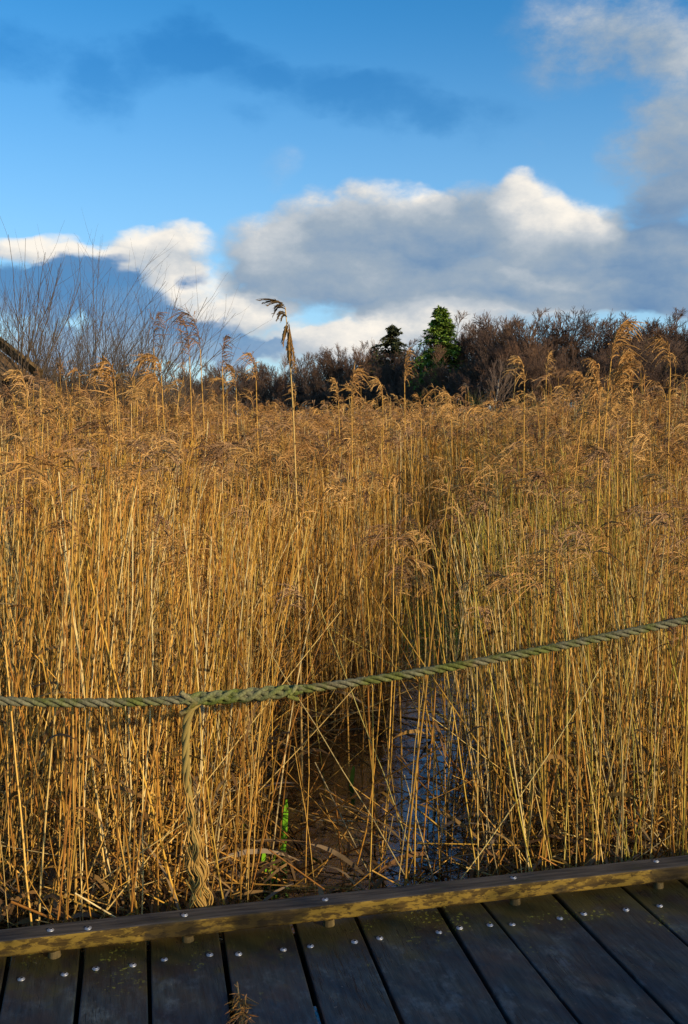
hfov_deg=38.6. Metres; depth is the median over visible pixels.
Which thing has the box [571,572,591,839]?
reed
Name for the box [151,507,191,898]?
reed
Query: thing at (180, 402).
willow shrub
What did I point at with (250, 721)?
reed
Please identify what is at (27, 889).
reed
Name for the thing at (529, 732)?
reed
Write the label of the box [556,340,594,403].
bare tree
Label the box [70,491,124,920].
reed
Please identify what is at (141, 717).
reed
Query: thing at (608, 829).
reed
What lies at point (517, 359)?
reed
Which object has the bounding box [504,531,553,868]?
reed
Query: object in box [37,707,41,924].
reed
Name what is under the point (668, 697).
reed
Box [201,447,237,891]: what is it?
reed
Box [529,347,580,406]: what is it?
bare tree
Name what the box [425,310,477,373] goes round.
bare tree
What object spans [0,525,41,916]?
reed
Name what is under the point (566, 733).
reed
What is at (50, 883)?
reed
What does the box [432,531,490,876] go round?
reed
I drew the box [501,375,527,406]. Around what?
bare tree
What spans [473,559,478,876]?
reed
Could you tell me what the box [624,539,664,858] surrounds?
reed
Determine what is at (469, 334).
bare tree
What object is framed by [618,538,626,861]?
reed
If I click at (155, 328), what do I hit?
reed
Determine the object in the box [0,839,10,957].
reed
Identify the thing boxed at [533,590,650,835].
reed
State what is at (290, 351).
reed
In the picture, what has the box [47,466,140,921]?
reed
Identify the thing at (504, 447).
reed bed
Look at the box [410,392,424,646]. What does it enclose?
reed
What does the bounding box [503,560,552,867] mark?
reed
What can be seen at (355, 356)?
bare tree
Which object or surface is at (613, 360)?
bare tree
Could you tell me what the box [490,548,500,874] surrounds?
reed
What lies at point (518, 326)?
bare tree
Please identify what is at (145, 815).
reed
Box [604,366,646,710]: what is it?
reed
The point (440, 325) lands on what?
conifer
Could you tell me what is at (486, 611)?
reed
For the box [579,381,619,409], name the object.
bare tree
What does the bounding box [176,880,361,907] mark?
reed
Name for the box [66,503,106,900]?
reed
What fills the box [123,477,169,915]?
reed
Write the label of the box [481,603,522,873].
reed
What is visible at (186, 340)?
reed
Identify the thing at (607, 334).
bare tree
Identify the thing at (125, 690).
reed
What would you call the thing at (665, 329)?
bare tree
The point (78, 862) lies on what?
reed
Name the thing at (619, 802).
reed
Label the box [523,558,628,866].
reed
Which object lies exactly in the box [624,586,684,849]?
reed
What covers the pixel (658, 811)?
reed
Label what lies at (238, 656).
reed
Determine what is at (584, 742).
reed
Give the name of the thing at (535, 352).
bare tree
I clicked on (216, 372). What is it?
bare tree
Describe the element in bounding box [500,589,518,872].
reed
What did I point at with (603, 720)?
reed
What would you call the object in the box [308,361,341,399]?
bare tree
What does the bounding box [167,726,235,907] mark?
reed
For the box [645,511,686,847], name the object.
reed
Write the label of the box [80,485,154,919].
reed
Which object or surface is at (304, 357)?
bare tree
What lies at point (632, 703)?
reed
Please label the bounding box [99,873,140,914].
reed
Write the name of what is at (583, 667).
reed
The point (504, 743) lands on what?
reed
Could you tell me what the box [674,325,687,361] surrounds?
bare tree
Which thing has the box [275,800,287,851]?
green shoot
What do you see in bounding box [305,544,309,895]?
reed
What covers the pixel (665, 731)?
reed
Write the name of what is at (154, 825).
reed
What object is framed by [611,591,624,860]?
reed
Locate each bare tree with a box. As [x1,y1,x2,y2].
[177,370,199,397]
[179,380,216,400]
[185,375,217,397]
[194,378,221,405]
[199,360,241,387]
[204,364,234,402]
[206,367,230,403]
[208,386,227,408]
[215,383,238,413]
[227,373,262,404]
[228,364,257,396]
[231,363,275,400]
[231,370,262,410]
[235,367,267,409]
[239,387,260,411]
[243,381,270,408]
[244,396,267,413]
[251,362,293,401]
[253,377,284,406]
[261,372,292,410]
[262,363,288,401]
[264,354,295,396]
[267,365,308,408]
[271,385,299,410]
[282,371,318,412]
[283,352,319,406]
[287,353,325,406]
[288,396,308,415]
[289,381,311,412]
[294,366,325,409]
[297,346,355,401]
[298,387,330,416]
[302,378,326,406]
[306,355,344,384]
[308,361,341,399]
[311,357,346,384]
[316,393,341,412]
[320,372,360,412]
[322,345,349,416]
[323,377,360,413]
[324,359,359,395]
[325,347,357,377]
[332,355,386,403]
[338,346,358,401]
[340,353,375,394]
[341,341,389,372]
[342,364,389,407]
[352,339,390,366]
[352,364,392,411]
[362,344,387,389]
[362,362,406,411]
[370,351,406,408]
[371,339,420,377]
[374,383,394,414]
[381,362,409,390]
[382,370,417,412]
[389,371,423,410]
[397,386,426,414]
[400,390,431,414]
[403,345,431,409]
[405,347,428,380]
[408,343,465,411]
[420,333,457,376]
[421,382,449,413]
[422,338,468,398]
[424,334,483,406]
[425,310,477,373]
[434,372,458,413]
[439,376,497,415]
[443,370,471,409]
[447,329,520,404]
[448,353,481,407]
[452,323,478,365]
[452,346,488,398]
[453,309,538,378]
[457,374,497,409]
[461,315,526,365]
[469,315,524,402]
[475,339,523,393]
[475,351,518,417]
[476,344,509,404]
[476,356,535,408]
[492,326,553,381]
[493,318,583,372]
[496,308,560,357]
[497,313,525,348]
[499,347,541,408]
[500,319,537,374]
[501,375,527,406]
[503,336,579,405]
[508,336,553,407]
[511,376,552,410]
[518,343,580,400]
[525,307,598,395]
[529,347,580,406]
[536,309,588,368]
[537,373,567,407]
[542,309,592,356]
[550,314,619,367]
[554,316,595,402]
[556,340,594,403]
[560,337,623,386]
[562,352,605,404]
[567,328,642,375]
[568,378,585,405]
[575,349,620,399]
[577,319,616,357]
[578,309,665,375]
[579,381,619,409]
[580,314,615,355]
[587,378,639,405]
[594,374,646,403]
[596,335,644,376]
[598,350,647,379]
[598,352,640,403]
[608,317,663,340]
[611,336,649,389]
[631,334,687,398]
[631,337,685,390]
[632,311,687,361]
[633,355,677,398]
[634,314,687,368]
[634,377,668,406]
[646,307,687,347]
[647,337,686,373]
[651,321,675,354]
[664,324,687,347]
[665,362,687,404]
[665,378,687,402]
[673,331,687,391]
[673,354,687,384]
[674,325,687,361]
[676,358,687,395]
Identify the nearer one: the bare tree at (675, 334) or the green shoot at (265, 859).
the green shoot at (265, 859)
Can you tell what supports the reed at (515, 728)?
in the water
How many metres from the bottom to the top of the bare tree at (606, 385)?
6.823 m
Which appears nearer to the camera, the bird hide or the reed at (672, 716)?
the reed at (672, 716)
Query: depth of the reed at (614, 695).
3.52 m
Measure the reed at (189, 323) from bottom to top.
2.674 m
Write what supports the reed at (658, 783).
in the water
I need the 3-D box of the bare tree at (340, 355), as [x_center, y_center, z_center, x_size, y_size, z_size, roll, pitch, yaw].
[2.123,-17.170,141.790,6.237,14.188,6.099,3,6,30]
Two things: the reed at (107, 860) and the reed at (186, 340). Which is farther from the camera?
the reed at (186, 340)
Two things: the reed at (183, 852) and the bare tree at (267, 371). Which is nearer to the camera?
the reed at (183, 852)
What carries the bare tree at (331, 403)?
on the ground
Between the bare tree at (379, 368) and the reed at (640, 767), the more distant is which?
the bare tree at (379, 368)
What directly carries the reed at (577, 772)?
in the water
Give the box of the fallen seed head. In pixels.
[224,981,258,1023]
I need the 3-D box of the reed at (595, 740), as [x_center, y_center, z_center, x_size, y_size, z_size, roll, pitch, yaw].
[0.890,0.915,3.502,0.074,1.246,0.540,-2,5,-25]
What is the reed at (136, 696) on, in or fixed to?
in the water
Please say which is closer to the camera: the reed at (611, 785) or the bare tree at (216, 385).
the reed at (611, 785)
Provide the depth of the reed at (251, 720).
2.92 m
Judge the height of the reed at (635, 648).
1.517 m
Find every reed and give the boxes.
[0,457,94,919]
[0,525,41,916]
[0,556,65,911]
[0,723,64,918]
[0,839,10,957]
[1,433,44,900]
[2,845,65,894]
[3,369,40,690]
[4,642,89,925]
[4,880,56,928]
[6,471,17,895]
[6,780,190,896]
[7,474,67,927]
[17,534,81,920]
[21,865,55,923]
[22,437,79,924]
[27,841,114,917]
[28,519,103,954]
[32,490,99,922]
[34,474,127,903]
[34,510,73,893]
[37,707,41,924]
[38,467,145,908]
[43,773,245,904]
[44,517,80,735]
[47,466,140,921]
[50,793,144,895]
[55,829,84,914]
[57,412,148,910]
[58,472,118,916]
[59,458,108,921]
[59,524,70,895]
[63,761,86,883]
[64,466,106,953]
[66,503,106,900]
[66,871,67,917]
[67,533,136,914]
[68,528,107,920]
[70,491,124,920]
[70,513,210,921]
[73,849,176,895]
[73,860,115,909]
[78,355,125,609]
[79,489,101,920]
[80,423,178,907]
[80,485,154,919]
[86,557,180,909]
[87,475,181,909]
[87,529,158,911]
[87,725,146,904]
[91,495,141,856]
[93,660,140,914]
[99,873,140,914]
[103,556,219,917]
[106,456,118,916]
[111,518,132,906]
[121,542,152,894]
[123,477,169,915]
[123,486,133,900]
[123,623,386,892]
[124,497,179,889]
[125,439,215,904]
[126,353,191,682]
[126,473,171,777]
[130,497,150,911]
[130,498,186,914]
[133,532,153,911]
[135,888,177,909]
[136,536,187,890]
[139,473,170,907]
[141,669,143,913]
[148,309,171,525]
[149,455,187,900]
[149,559,223,904]
[150,492,268,900]
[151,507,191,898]
[153,764,154,901]
[155,538,201,899]
[156,564,222,885]
[159,818,252,877]
[160,496,245,909]
[162,305,233,533]
[166,558,225,932]
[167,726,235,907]
[172,316,217,628]
[172,513,218,910]
[174,509,206,910]
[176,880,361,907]
[181,765,266,902]
[183,496,276,908]
[183,503,298,894]
[183,523,209,896]
[192,500,213,905]
[193,536,211,831]
[200,767,201,827]
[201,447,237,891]
[211,807,228,891]
[214,547,249,878]
[219,334,239,593]
[221,362,242,545]
[229,566,243,903]
[230,549,237,903]
[230,568,255,900]
[233,351,265,637]
[235,855,262,903]
[238,529,298,902]
[240,526,258,902]
[244,587,284,902]
[247,518,252,901]
[248,543,354,901]
[248,585,263,899]
[255,627,409,884]
[258,298,302,810]
[294,747,315,894]
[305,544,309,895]
[306,568,431,883]
[313,483,365,780]
[326,377,342,633]
[331,364,374,644]
[351,573,384,889]
[360,638,426,883]
[363,546,403,871]
[366,580,404,889]
[367,376,393,662]
[372,466,430,887]
[385,607,551,864]
[390,347,417,669]
[390,530,439,825]
[404,476,450,885]
[406,841,550,884]
[409,583,438,819]
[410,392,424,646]
[414,557,419,883]
[419,557,448,883]
[420,753,528,874]
[425,538,439,881]
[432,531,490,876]
[433,386,471,653]
[433,570,477,877]
[433,602,474,881]
[438,575,470,881]
[442,534,517,872]
[443,620,447,880]
[450,660,497,873]
[454,606,493,870]
[461,667,600,878]
[466,494,490,773]
[468,524,551,869]
[470,603,541,872]
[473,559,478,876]
[473,582,503,871]
[474,591,532,871]
[477,571,528,871]
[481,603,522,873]
[481,831,530,872]
[482,565,581,865]
[489,634,564,868]
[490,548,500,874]
[493,552,562,865]
[496,822,536,870]
[497,595,529,871]
[498,355,536,679]
[499,567,508,874]
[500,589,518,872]
[502,476,555,770]
[502,726,577,863]
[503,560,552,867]
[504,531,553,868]
[504,547,565,867]
[505,498,551,871]
[505,547,556,864]
[505,853,561,874]
[506,621,570,864]
[508,566,584,863]
[508,575,593,857]
[513,597,582,846]
[514,547,587,861]
[514,578,518,864]
[517,465,554,746]
[519,818,612,872]
[521,518,548,855]
[521,670,574,872]
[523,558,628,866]
[523,563,550,869]
[524,567,623,856]
[524,616,534,872]
[524,756,531,857]
[525,528,544,871]
[530,542,576,862]
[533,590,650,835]
[535,577,584,870]
[535,598,583,868]
[536,561,548,865]
[539,557,569,847]
[540,350,555,624]
[541,673,603,870]
[542,554,560,867]
[542,579,554,870]
[542,635,567,867]
[544,610,578,832]
[546,502,633,845]
[547,562,593,864]
[548,728,569,867]
[552,573,570,869]
[553,370,599,670]
[553,592,639,864]
[554,564,596,812]
[554,746,556,862]
[555,531,599,837]
[556,586,612,862]
[557,557,599,820]
[559,576,578,863]
[559,588,622,858]
[560,600,605,841]
[561,565,654,842]
[562,562,630,858]
[563,597,603,863]
[564,541,625,842]
[564,567,631,832]
[565,568,660,864]
[566,526,620,854]
[567,358,622,745]
[567,536,605,863]
[568,615,584,865]
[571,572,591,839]
[573,724,630,860]
[575,569,582,863]
[575,634,582,866]
[575,787,609,862]
[577,551,589,851]
[579,575,642,834]
[581,317,646,732]
[582,446,616,751]
[582,606,590,860]
[584,725,625,862]
[588,404,642,728]
[588,698,642,854]
[591,572,658,859]
[596,577,667,817]
[596,598,636,828]
[597,512,662,853]
[597,602,618,846]
[600,594,634,859]
[600,598,613,859]
[600,615,665,835]
[603,557,657,862]
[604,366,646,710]
[605,582,622,854]
[606,688,636,856]
[608,559,644,860]
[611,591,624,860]
[612,433,657,749]
[614,598,685,847]
[615,712,626,862]
[616,532,650,862]
[617,588,623,861]
[617,598,644,852]
[617,732,682,862]
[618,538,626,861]
[622,591,636,860]
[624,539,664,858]
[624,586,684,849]
[625,572,645,859]
[625,816,626,861]
[630,626,686,856]
[630,706,658,856]
[630,767,687,854]
[631,599,687,860]
[634,616,682,859]
[636,749,649,859]
[637,635,686,849]
[639,544,652,851]
[640,333,674,545]
[643,543,682,856]
[643,569,652,858]
[644,749,672,859]
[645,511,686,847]
[646,521,659,858]
[652,610,684,856]
[657,766,681,841]
[664,520,669,854]
[665,474,687,855]
[668,600,672,783]
[669,558,679,856]
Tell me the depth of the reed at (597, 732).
3.21 m
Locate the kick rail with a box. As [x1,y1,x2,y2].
[0,855,687,958]
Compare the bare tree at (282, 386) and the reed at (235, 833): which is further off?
the bare tree at (282, 386)
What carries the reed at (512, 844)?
in the water
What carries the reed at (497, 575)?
in the water
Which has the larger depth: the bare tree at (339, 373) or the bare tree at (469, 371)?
the bare tree at (339, 373)
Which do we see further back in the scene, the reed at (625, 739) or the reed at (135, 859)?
the reed at (625, 739)
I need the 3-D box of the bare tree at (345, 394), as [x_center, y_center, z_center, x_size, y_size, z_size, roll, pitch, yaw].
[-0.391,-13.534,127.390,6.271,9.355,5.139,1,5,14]
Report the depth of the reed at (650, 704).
3.35 m
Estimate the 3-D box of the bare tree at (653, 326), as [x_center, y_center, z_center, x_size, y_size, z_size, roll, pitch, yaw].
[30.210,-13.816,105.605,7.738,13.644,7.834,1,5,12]
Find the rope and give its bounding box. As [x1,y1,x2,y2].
[0,616,687,908]
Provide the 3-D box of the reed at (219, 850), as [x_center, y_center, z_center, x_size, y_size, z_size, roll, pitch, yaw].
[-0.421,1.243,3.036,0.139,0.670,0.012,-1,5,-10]
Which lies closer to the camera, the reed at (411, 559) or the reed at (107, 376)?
the reed at (411, 559)
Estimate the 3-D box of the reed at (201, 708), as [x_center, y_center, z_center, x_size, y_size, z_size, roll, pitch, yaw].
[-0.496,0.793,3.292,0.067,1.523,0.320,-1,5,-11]
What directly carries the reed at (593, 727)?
in the water
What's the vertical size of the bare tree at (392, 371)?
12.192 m
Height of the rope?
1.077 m
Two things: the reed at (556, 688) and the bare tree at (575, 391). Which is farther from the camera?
the bare tree at (575, 391)
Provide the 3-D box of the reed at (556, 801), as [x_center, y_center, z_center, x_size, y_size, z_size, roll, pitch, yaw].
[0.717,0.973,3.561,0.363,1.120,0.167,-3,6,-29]
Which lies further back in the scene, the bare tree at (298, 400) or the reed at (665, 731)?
the bare tree at (298, 400)
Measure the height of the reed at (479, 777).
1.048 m
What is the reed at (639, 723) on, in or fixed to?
in the water
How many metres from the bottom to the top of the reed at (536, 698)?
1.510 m
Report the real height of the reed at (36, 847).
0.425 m
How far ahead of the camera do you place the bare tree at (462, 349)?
116.14 m
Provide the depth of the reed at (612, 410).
5.37 m
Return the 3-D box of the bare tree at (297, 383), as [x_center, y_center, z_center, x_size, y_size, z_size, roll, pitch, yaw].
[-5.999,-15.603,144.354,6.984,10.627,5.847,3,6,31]
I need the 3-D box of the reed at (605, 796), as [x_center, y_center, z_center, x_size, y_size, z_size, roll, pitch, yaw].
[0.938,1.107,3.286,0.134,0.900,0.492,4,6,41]
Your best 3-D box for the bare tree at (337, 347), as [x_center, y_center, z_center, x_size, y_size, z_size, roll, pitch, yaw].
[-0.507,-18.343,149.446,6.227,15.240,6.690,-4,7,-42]
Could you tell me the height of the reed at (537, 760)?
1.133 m
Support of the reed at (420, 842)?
on the water
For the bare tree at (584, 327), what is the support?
on the ground
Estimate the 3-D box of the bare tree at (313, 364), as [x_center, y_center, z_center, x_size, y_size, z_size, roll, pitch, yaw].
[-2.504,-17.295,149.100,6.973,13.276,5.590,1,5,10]
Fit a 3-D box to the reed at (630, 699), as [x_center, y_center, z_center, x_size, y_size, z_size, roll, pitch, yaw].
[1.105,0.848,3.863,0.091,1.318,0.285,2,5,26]
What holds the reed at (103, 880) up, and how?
in the water
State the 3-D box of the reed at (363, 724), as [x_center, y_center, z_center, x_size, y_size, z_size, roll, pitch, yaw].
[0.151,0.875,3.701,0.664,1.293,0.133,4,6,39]
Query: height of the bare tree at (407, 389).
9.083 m
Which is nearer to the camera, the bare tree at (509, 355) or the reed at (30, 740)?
the reed at (30, 740)
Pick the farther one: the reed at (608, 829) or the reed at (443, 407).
the reed at (443, 407)
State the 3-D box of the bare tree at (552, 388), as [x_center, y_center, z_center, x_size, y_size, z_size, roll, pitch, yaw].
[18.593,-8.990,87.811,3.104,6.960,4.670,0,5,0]
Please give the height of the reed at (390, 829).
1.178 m
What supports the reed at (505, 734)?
in the water
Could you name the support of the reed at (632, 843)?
in the water
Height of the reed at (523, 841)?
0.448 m
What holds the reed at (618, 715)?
on the water
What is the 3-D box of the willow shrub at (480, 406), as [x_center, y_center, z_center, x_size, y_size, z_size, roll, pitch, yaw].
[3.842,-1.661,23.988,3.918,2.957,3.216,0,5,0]
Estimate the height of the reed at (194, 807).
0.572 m
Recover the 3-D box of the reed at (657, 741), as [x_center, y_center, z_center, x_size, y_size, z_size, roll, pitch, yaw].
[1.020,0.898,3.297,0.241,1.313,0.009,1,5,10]
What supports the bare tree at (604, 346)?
on the ground
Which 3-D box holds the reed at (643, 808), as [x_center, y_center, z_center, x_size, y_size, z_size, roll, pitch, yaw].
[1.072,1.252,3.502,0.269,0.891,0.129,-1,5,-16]
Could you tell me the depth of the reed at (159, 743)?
3.15 m
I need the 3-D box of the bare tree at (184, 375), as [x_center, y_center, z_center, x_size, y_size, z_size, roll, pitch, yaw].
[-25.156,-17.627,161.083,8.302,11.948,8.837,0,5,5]
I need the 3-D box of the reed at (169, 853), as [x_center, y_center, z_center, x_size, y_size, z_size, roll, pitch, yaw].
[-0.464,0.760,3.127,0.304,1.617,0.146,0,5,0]
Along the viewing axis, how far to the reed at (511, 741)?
3.18 m
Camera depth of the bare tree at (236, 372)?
159.17 m
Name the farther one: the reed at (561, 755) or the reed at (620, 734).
the reed at (561, 755)
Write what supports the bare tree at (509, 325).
on the ground
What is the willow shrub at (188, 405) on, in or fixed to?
on the water
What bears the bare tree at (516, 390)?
on the ground
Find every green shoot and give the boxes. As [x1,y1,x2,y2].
[261,845,280,883]
[271,860,278,881]
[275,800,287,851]
[349,766,354,785]
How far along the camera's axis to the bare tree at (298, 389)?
143.51 m
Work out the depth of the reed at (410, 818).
3.18 m
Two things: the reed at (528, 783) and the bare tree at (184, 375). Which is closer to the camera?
the reed at (528, 783)
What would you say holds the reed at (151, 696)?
in the water
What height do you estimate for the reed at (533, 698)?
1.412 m
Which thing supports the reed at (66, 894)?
in the water
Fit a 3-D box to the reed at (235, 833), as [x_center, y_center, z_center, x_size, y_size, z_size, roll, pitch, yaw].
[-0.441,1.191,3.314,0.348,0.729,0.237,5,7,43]
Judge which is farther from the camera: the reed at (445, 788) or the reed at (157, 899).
the reed at (445, 788)
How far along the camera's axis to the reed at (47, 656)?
3.41 m
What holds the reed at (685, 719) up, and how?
in the water
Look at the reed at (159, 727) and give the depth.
3.15 m
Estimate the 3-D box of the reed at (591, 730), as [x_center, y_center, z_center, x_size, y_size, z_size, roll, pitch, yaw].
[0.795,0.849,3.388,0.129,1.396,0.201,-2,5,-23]
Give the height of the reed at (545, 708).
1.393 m
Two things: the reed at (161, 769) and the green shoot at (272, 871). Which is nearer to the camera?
the reed at (161, 769)
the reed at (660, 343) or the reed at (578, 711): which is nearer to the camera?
the reed at (578, 711)
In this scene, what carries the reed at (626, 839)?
in the water
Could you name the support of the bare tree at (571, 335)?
on the ground
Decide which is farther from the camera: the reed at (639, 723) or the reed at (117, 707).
the reed at (639, 723)
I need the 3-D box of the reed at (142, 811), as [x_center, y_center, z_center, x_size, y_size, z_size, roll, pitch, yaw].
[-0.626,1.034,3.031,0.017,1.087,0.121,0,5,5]
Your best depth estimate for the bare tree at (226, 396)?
146.07 m
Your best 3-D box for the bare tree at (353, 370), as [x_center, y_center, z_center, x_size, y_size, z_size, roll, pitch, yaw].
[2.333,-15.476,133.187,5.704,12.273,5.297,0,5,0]
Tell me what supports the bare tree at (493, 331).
on the ground
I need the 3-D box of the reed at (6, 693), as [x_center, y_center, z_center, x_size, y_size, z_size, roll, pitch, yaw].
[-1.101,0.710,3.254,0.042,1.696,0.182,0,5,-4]
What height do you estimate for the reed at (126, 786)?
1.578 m
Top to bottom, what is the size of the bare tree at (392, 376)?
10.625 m
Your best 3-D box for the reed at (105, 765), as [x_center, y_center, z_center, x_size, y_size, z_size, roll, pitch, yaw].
[-0.671,0.639,3.185,0.350,1.849,0.247,-3,6,-31]
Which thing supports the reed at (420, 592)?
in the water
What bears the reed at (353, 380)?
in the water
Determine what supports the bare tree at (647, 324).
on the ground
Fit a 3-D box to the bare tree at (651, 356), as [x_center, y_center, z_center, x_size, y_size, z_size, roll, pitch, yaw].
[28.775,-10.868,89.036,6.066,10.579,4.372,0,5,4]
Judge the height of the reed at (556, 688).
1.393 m
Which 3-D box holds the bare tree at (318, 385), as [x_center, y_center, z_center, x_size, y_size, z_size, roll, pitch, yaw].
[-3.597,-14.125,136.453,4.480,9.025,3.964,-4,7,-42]
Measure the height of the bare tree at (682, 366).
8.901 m
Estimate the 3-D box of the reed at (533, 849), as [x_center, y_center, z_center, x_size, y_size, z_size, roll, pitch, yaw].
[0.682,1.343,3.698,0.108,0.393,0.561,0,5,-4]
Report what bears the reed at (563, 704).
in the water
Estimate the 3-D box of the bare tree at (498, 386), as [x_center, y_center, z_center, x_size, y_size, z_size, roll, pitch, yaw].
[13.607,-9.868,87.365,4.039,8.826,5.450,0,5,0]
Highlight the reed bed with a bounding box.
[0,351,687,923]
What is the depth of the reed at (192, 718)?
3.13 m
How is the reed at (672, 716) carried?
in the water
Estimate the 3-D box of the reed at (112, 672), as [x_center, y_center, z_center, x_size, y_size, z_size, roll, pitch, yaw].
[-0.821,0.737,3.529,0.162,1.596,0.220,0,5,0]
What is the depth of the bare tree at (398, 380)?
119.69 m
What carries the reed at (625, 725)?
in the water
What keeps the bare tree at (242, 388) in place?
on the ground
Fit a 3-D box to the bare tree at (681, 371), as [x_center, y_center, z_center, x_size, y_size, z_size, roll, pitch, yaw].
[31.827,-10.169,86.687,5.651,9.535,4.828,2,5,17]
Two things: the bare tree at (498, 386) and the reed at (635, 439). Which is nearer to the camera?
the reed at (635, 439)
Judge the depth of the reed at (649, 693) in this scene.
3.50 m
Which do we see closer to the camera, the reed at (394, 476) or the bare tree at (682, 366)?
the reed at (394, 476)
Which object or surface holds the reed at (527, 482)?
in the water
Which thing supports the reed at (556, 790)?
in the water
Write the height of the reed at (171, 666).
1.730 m
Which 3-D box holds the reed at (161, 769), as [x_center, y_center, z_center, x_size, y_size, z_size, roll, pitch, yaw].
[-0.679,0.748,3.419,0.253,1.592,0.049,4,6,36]
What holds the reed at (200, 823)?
in the water
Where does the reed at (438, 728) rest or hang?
in the water
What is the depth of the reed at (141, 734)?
3.10 m
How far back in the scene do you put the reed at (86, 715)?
3.15 m
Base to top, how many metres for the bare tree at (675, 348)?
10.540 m
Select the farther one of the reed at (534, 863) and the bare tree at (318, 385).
the bare tree at (318, 385)
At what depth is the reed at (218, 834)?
3.50 m
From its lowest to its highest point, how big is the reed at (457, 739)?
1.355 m
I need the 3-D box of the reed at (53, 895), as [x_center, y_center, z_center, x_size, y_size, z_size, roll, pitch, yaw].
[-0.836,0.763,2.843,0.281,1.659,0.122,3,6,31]
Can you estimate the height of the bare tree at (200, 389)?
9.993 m
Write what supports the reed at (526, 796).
in the water
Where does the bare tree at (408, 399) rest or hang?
on the ground
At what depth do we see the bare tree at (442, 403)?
110.25 m
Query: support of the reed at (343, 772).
in the water
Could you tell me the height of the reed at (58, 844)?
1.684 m
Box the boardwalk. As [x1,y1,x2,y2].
[0,879,687,1023]
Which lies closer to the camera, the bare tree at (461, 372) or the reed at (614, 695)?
the reed at (614, 695)
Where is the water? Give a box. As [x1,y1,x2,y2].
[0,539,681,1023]
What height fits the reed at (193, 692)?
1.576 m
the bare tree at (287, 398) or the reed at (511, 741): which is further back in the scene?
the bare tree at (287, 398)
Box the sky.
[0,0,687,414]
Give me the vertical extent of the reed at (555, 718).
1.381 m
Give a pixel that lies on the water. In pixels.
(326, 837)
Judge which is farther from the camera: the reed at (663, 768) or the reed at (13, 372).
the reed at (13, 372)
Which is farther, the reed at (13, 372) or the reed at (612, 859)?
the reed at (13, 372)
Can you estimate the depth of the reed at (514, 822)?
3.29 m
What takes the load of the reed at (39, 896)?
in the water
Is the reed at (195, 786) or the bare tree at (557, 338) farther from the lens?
the bare tree at (557, 338)
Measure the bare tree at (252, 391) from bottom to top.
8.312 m
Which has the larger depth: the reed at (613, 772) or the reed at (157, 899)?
the reed at (613, 772)
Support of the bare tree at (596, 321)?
on the ground
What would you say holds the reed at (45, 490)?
in the water
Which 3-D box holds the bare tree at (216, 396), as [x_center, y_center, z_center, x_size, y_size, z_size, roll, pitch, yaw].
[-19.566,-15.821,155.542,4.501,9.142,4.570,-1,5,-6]
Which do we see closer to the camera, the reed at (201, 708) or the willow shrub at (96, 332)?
the reed at (201, 708)
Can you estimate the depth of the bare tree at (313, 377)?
136.46 m
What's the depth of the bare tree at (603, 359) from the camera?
88.25 m
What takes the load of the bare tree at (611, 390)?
on the ground
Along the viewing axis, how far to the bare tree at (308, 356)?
151.26 m
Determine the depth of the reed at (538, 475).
4.68 m
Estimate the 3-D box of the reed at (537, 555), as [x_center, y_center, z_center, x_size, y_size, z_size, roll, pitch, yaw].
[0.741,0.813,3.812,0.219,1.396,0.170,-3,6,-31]
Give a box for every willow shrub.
[0,212,266,612]
[0,217,125,579]
[4,268,256,578]
[50,367,238,548]
[160,370,258,520]
[183,387,291,511]
[437,388,537,497]
[583,381,687,572]
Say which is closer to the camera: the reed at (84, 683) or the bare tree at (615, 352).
the reed at (84, 683)
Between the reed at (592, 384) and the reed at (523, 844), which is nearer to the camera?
the reed at (523, 844)
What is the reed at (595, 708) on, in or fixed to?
in the water
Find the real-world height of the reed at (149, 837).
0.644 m
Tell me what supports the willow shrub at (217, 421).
on the water
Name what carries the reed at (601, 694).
in the water
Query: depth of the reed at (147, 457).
3.50 m
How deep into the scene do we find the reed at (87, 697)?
2.97 m
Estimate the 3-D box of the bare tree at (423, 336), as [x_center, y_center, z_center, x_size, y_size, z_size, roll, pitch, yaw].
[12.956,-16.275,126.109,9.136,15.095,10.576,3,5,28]
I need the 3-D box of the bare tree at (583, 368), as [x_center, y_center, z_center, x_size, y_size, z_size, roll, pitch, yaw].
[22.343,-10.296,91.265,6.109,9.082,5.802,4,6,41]
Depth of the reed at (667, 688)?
3.45 m
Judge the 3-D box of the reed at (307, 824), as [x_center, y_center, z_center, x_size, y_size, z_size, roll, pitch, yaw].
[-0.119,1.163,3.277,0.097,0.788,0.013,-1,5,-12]
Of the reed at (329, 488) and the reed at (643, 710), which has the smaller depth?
the reed at (643, 710)
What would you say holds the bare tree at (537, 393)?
on the ground
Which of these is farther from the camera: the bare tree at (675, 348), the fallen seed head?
the bare tree at (675, 348)
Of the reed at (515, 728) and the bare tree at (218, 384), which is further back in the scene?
the bare tree at (218, 384)
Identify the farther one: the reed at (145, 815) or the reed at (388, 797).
the reed at (388, 797)
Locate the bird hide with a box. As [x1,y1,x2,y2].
[0,337,42,386]
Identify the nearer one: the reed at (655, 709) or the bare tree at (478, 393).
the reed at (655, 709)
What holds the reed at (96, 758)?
in the water
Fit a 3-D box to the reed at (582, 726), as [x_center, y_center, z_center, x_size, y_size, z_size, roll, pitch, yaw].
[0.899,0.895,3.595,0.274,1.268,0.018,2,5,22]
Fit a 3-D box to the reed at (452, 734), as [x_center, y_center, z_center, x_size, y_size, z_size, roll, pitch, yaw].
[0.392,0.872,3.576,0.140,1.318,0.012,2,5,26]
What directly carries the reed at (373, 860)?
on the water
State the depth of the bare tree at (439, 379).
111.30 m
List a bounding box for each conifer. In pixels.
[368,324,413,402]
[406,305,468,410]
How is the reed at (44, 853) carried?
in the water
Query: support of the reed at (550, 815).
in the water
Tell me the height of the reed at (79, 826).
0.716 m
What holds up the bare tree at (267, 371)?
on the ground
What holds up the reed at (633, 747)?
in the water

